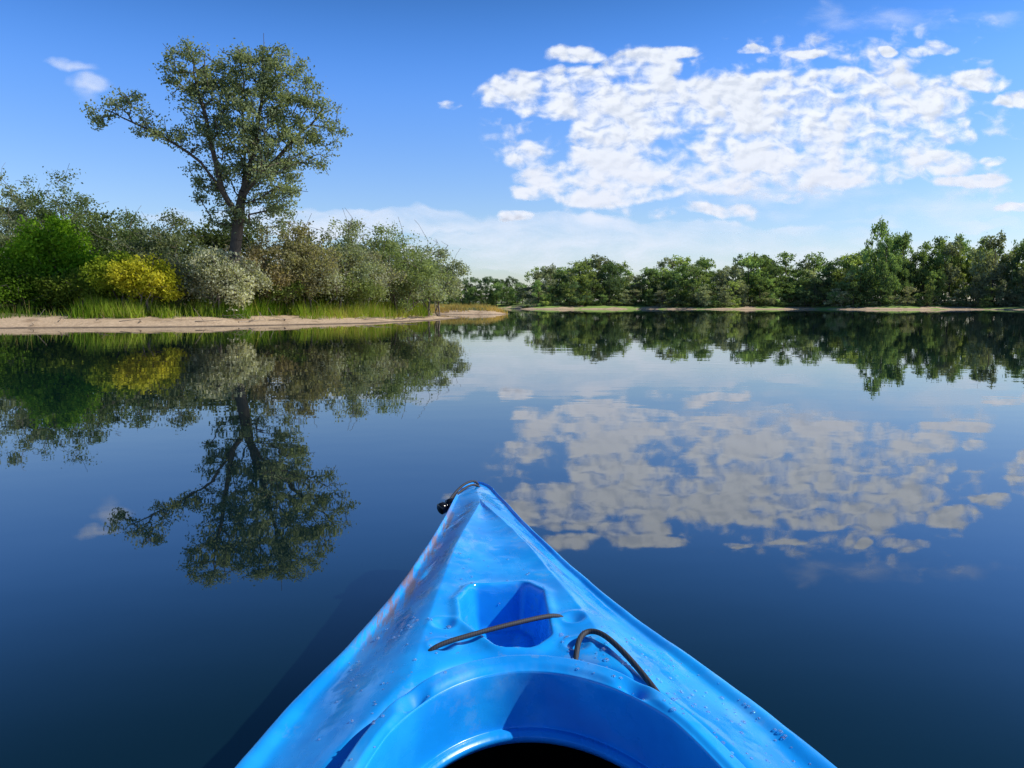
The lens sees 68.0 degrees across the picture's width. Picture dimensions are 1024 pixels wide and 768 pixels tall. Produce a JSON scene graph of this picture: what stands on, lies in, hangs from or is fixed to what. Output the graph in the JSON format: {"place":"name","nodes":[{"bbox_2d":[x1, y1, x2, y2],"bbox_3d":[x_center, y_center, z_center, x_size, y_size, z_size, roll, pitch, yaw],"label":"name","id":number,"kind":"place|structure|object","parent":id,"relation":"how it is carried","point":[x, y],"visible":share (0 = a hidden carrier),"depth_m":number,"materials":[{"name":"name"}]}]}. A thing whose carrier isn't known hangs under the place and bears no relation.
{"place":"outdoors","nodes":[
{"label":"outdoors","id":0,"kind":"place"},
{"bbox_2d":[0,297,208,318],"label":"meadow grass","id":1,"kind":"structure","parent":0,"point":[6,309],"depth_m":32.16,"materials":[{"name":"green plant"}]},
{"bbox_2d":[68,66,837,269],"bbox_3d":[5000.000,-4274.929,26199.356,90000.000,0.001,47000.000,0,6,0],"label":"cloud","id":2,"kind":"structure","parent":0,"point":[588,219],"depth_m":15843.19,"materials":[{"name":"white"}]},
{"bbox_2d":[0,309,1023,767],"bbox_3d":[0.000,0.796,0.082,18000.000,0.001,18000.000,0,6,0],"label":"lake water","id":3,"kind":"structure","parent":0,"point":[806,525],"depth_m":3.10,"materials":[{"name":"blue liquid"}]},
{"bbox_2d":[29,309,436,324],"bbox_3d":[-10.545,-3.001,33.488,18.531,0.752,3.881,-5,8,-42],"label":"driftwood","id":4,"kind":"object","parent":3,"relation":"on","point":[365,318],"visible":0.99,"depth_m":31.36,"materials":[{"name":"brown wood"}]},
{"bbox_2d":[235,480,836,767],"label":"kayak","id":5,"kind":"object","parent":3,"relation":"on","point":[497,631],"visible":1,"depth_m":1.00,"materials":[{"name":"blue plastic"}]},
{"bbox_2d":[0,301,1023,327],"bbox_3d":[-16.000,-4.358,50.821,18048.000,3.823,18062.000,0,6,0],"label":"ground","id":6,"kind":"structure","parent":0,"point":[22,321],"depth_m":34.07,"materials":[{"name":"beige sand"}]},
{"bbox_2d":[0,163,63,301],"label":"russian olive tree","id":7,"kind":"object","parent":6,"relation":"on","point":[12,213],"visible":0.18,"depth_m":40.26,"materials":[{"name":"green plant"}]},
{"bbox_2d":[0,256,76,311],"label":"willow shrub","id":8,"kind":"object","parent":6,"relation":"on","point":[17,285],"visible":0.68,"depth_m":32.59,"materials":[{"name":"green plant"}]},
{"bbox_2d":[4,174,105,255],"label":"russian olive tree","id":9,"kind":"object","parent":6,"relation":"on","point":[38,201],"visible":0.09,"depth_m":42.02,"materials":[{"name":"green plant"}]},
{"bbox_2d":[0,211,111,310],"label":"boxelder tree","id":10,"kind":"object","parent":6,"relation":"on","point":[45,251],"visible":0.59,"depth_m":33.90,"materials":[{"name":"green plant"}]},
{"bbox_2d":[6,297,136,307],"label":"thicket shrub","id":11,"kind":"object","parent":6,"relation":"on","point":[63,303],"depth_m":37.66,"materials":[{"name":"green plant"}]},
{"bbox_2d":[0,163,151,301],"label":"hackberry tree","id":12,"kind":"object","parent":6,"relation":"on","point":[101,231],"visible":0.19,"depth_m":39.51,"materials":[{"name":"green plant"}]},
{"bbox_2d":[26,267,129,311],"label":"willow shrub","id":13,"kind":"object","parent":6,"relation":"on","point":[68,291],"visible":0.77,"depth_m":32.55,"materials":[{"name":"green plant"}]},
{"bbox_2d":[77,248,157,302],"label":"dogwood shrub","id":14,"kind":"object","parent":6,"relation":"on","point":[93,268],"visible":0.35,"depth_m":31.77,"materials":[{"name":"green plant"}]},
{"bbox_2d":[84,205,184,256],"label":"thicket shrub","id":15,"kind":"object","parent":6,"relation":"on","point":[106,215],"visible":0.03,"depth_m":43.78,"materials":[{"name":"green plant"}]},
{"bbox_2d":[89,210,182,304],"bbox_3d":[-18.863,-6.370,38.700,4.686,5.182,3.118,0,6,0],"label":"russian olive tree","id":16,"kind":"object","parent":6,"relation":"on","point":[130,225],"visible":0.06,"depth_m":38.36,"materials":[{"name":"green plant"}]},
{"bbox_2d":[102,252,188,314],"bbox_3d":[-15.392,-4.180,31.826,3.072,2.874,2.838,0,6,0],"label":"dogwood shrub","id":17,"kind":"object","parent":6,"relation":"on","point":[124,276],"visible":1,"depth_m":31.50,"materials":[{"name":"yellow plant"}]},
{"bbox_2d":[107,207,229,307],"bbox_3d":[-16.817,-5.982,37.473,5.627,5.352,4.536,0,6,0],"label":"russian olive tree","id":18,"kind":"object","parent":6,"relation":"on","point":[165,248],"visible":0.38,"depth_m":36.80,"materials":[{"name":"green plant"}]},
{"bbox_2d":[130,255,206,307],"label":"dead brush shrub","id":19,"kind":"object","parent":6,"relation":"on","point":[181,273],"visible":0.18,"depth_m":33.40,"materials":[{"name":"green plant"}]},
{"bbox_2d":[125,257,224,306],"bbox_3d":[-17.419,-5.100,39.649,7.663,3.454,7.138,0,6,0],"label":"thicket shrub","id":20,"kind":"object","parent":6,"relation":"on","point":[191,296],"visible":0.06,"depth_m":38.10,"materials":[{"name":"green plant"}]},
{"bbox_2d":[144,212,277,301],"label":"thicket shrub","id":21,"kind":"object","parent":6,"relation":"on","point":[210,238],"visible":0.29,"depth_m":42.64,"materials":[{"name":"green plant"}]},
{"bbox_2d":[79,33,352,309],"bbox_3d":[-12.698,-9.203,33.539,11.108,11.899,5.268,0,6,0],"label":"cottonwood tree","id":22,"kind":"object","parent":6,"relation":"on","point":[268,85],"visible":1,"depth_m":32.61,"materials":[{"name":"green plant"}]},
{"bbox_2d":[181,239,263,315],"bbox_3d":[-12.550,-4.496,32.746,3.752,3.348,2.784,0,6,0],"label":"russian olive shrub","id":23,"kind":"object","parent":6,"relation":"on","point":[209,273],"visible":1,"depth_m":32.29,"materials":[{"name":"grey plant"}]},
{"bbox_2d":[60,292,421,318],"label":"reed grass","id":24,"kind":"structure","parent":6,"relation":"on","point":[253,308],"depth_m":32.43,"materials":[{"name":"green plant"}]},
{"bbox_2d":[219,252,278,315],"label":"russian olive shrub","id":25,"kind":"object","parent":6,"relation":"on","point":[259,276],"visible":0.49,"depth_m":33.25,"materials":[{"name":"green plant"}]},
{"bbox_2d":[216,240,301,302],"bbox_3d":[-11.872,-4.944,35.528,4.692,3.571,3.175,0,6,0],"label":"dead brush shrub","id":26,"kind":"object","parent":6,"relation":"on","point":[279,278],"visible":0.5,"depth_m":35.00,"materials":[{"name":"brown plant"}]},
{"bbox_2d":[213,278,310,306],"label":"willow shrub","id":27,"kind":"object","parent":6,"relation":"on","point":[292,288],"visible":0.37,"depth_m":35.43,"materials":[{"name":"green plant"}]},
{"bbox_2d":[223,262,338,303],"bbox_3d":[-12.460,-5.153,40.573,7.392,3.030,5.003,0,6,0],"label":"thicket shrub","id":28,"kind":"object","parent":6,"relation":"on","point":[296,297],"visible":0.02,"depth_m":39.66,"materials":[{"name":"green plant"}]},
{"bbox_2d":[222,213,346,308],"bbox_3d":[-10.841,-5.950,36.556,6.345,5.424,4.314,0,6,0],"label":"buffaloberry shrub","id":29,"kind":"object","parent":6,"relation":"on","point":[305,255],"visible":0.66,"depth_m":35.71,"materials":[{"name":"green plant"}]},
{"bbox_2d":[263,257,358,312],"bbox_3d":[-9.770,-4.821,37.269,5.024,3.107,3.780,0,6,0],"label":"buffaloberry shrub","id":30,"kind":"object","parent":6,"relation":"on","point":[330,281],"visible":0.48,"depth_m":36.44,"materials":[{"name":"green plant"}]},
{"bbox_2d":[264,231,374,301],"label":"thicket shrub","id":31,"kind":"object","parent":6,"relation":"on","point":[314,243],"visible":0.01,"depth_m":45.84,"materials":[{"name":"green plant"}]},
{"bbox_2d":[286,208,398,307],"bbox_3d":[-9.175,-6.373,39.608,6.208,5.678,5.123,0,6,0],"label":"russian olive tree","id":32,"kind":"object","parent":6,"relation":"on","point":[360,273],"visible":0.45,"depth_m":39.01,"materials":[{"name":"green plant"}]},
{"bbox_2d":[304,268,388,309],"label":"willow shrub","id":33,"kind":"object","parent":6,"relation":"on","point":[367,290],"visible":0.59,"depth_m":37.72,"materials":[{"name":"green plant"}]},
{"bbox_2d":[322,244,410,308],"bbox_3d":[-7.849,-5.333,39.907,5.300,3.884,4.418,0,6,0],"label":"buffaloberry shrub","id":34,"kind":"object","parent":6,"relation":"on","point":[382,279],"visible":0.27,"depth_m":38.96,"materials":[{"name":"green plant"}]},
{"bbox_2d":[300,294,434,319],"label":"reed grass","id":35,"kind":"structure","parent":6,"relation":"on","point":[379,309],"depth_m":38.74,"materials":[{"name":"green plant"}]},
{"bbox_2d":[326,233,421,303],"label":"thicket shrub","id":36,"kind":"object","parent":6,"relation":"on","point":[376,246],"visible":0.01,"depth_m":44.59,"materials":[{"name":"green plant"}]},
{"bbox_2d":[367,218,456,316],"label":"russian olive tree","id":37,"kind":"object","parent":6,"relation":"on","point":[423,269],"visible":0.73,"depth_m":42.01,"materials":[{"name":"green plant"}]},
{"bbox_2d":[379,275,451,314],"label":"russian olive shrub","id":38,"kind":"object","parent":6,"relation":"on","point":[439,295],"visible":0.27,"depth_m":43.00,"materials":[{"name":"green plant"}]},
{"bbox_2d":[402,239,471,315],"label":"russian olive shrub","id":39,"kind":"object","parent":6,"relation":"on","point":[456,266],"visible":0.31,"depth_m":46.37,"materials":[{"name":"green plant"}]},
{"bbox_2d":[430,264,469,315],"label":"russian olive shrub","id":40,"kind":"object","parent":6,"relation":"on","point":[438,307],"visible":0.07,"depth_m":49.52,"materials":[{"name":"green plant"}]},
{"bbox_2d":[418,302,507,313],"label":"dry grass","id":41,"kind":"structure","parent":6,"relation":"on","point":[445,308],"depth_m":71.91,"materials":[{"name":"brown plant"}]},
{"bbox_2d":[227,217,1023,307],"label":"distant tree line","id":42,"kind":"object","parent":6,"relation":"on","point":[887,273],"visible":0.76,"depth_m":166.37,"materials":[{"name":"green plant"}]},
{"bbox_2d":[0,0,1023,301],"label":"sky","id":43,"kind":"structure","parent":0,"point":[392,66],"materials":[{"name":"blue"}]},
{"bbox_2d":[442,33,1023,221],"bbox_3d":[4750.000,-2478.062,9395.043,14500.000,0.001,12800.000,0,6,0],"label":"cloud","id":44,"kind":"structure","parent":0,"point":[743,106],"depth_m":6247.19,"materials":[{"name":"white"}]}
]}

